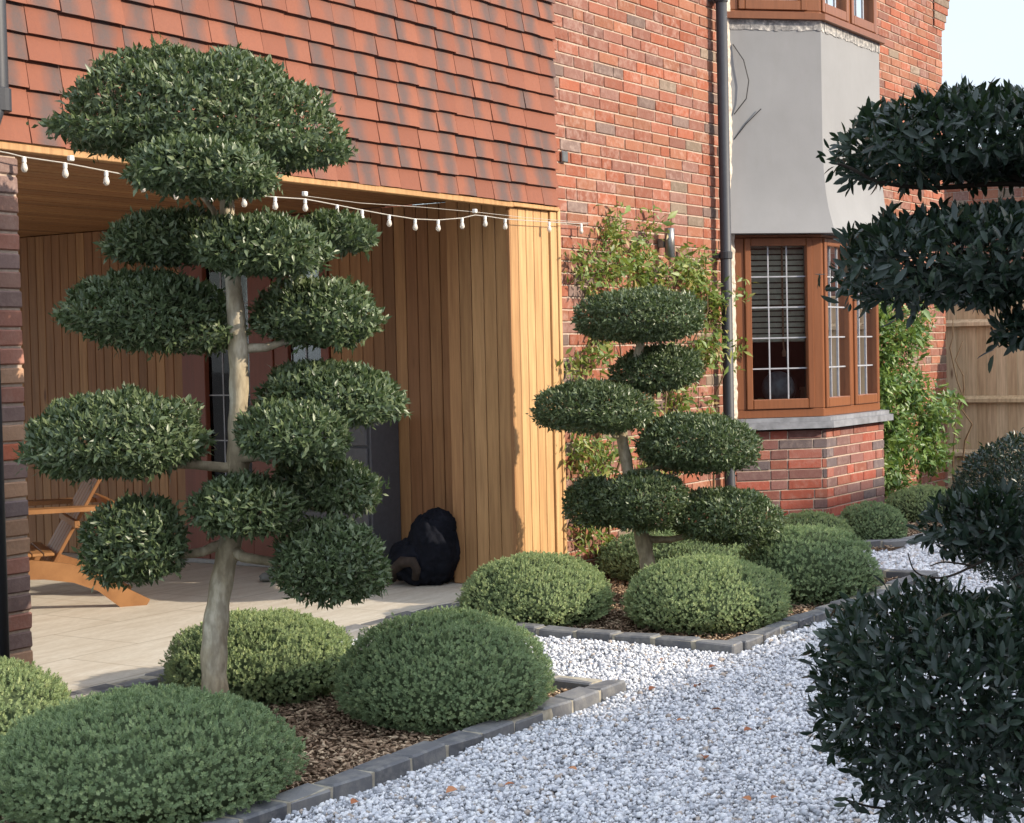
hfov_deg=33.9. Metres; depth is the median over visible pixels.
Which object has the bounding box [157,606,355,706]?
clipped dome shrub
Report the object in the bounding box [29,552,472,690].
patio
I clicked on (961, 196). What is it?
neighbour house
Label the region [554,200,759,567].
climbing plant
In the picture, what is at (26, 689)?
clipped dome shrub
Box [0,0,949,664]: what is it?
house
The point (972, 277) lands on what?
cloud pruned tree
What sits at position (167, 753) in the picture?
clipped dome shrub
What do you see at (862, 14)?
window
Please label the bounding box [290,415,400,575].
storage cupboard
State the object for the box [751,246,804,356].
window blind
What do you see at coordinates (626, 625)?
bark mulch
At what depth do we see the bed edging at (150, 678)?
7.30 m
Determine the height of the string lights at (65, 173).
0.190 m
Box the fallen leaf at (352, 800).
[350,798,358,803]
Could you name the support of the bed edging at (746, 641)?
on the ground
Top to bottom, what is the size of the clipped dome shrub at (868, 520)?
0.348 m
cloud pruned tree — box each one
[12,33,414,702]
[525,283,787,571]
[797,75,1023,822]
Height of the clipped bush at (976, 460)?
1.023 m
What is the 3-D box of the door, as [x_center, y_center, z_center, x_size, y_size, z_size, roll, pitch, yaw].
[-1.720,-0.124,11.160,1.290,2.309,0.080,0,2,33]
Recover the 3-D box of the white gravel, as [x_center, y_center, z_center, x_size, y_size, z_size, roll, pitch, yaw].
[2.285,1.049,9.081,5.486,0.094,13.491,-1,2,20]
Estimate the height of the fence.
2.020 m
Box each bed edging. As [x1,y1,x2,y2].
[69,601,462,698]
[201,673,625,822]
[469,567,937,654]
[763,527,950,547]
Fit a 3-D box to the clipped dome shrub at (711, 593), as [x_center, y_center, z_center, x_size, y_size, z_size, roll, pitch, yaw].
[0.988,0.933,8.617,0.923,0.426,0.947,0,2,33]
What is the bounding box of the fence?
[945,300,1023,488]
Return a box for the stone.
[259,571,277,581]
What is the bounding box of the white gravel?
[270,526,1023,822]
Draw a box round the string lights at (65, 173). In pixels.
[0,151,586,233]
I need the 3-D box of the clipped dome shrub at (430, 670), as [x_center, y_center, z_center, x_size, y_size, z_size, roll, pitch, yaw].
[-0.265,1.004,6.547,0.899,0.481,0.890,0,2,33]
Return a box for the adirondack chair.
[28,477,149,606]
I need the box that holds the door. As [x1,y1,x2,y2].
[179,214,330,567]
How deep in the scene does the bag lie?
10.01 m
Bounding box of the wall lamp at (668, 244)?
[658,228,674,257]
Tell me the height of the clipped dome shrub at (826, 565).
0.484 m
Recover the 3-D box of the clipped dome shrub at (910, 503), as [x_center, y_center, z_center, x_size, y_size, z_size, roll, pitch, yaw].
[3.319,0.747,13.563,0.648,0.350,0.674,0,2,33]
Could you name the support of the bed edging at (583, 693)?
on the ground
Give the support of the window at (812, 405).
in the house at (712, 122)
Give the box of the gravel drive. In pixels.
[330,547,976,822]
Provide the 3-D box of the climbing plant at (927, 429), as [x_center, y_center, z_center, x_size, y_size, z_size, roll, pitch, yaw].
[3.580,-0.127,14.455,0.712,1.956,2.330,0,3,40]
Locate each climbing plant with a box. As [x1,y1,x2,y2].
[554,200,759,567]
[878,297,972,501]
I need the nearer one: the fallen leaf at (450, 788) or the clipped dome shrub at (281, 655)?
the fallen leaf at (450, 788)
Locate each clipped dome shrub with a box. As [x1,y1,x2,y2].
[0,656,71,773]
[0,681,309,822]
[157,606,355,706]
[329,601,557,735]
[455,550,616,626]
[594,527,749,581]
[619,551,792,635]
[738,522,885,605]
[782,509,854,535]
[836,500,908,540]
[885,483,946,522]
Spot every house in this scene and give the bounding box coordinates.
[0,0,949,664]
[943,147,1023,262]
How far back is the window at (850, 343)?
12.95 m
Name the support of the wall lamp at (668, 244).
attached to the house at (712, 122)
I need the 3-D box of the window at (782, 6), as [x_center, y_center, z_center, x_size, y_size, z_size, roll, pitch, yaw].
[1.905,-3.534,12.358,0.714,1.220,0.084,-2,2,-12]
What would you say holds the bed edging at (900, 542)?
on the ground
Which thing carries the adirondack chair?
on the patio
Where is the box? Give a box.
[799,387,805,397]
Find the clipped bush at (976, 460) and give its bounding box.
[950,427,1023,621]
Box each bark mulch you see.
[0,684,571,822]
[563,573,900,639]
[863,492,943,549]
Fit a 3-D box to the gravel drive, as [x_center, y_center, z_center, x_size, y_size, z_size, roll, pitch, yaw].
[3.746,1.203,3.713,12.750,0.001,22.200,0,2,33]
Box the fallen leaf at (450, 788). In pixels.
[446,786,456,792]
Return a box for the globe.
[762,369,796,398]
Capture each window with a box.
[730,0,818,12]
[734,234,822,418]
[819,0,876,33]
[819,234,879,415]
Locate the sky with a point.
(982, 40)
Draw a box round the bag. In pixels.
[386,507,460,585]

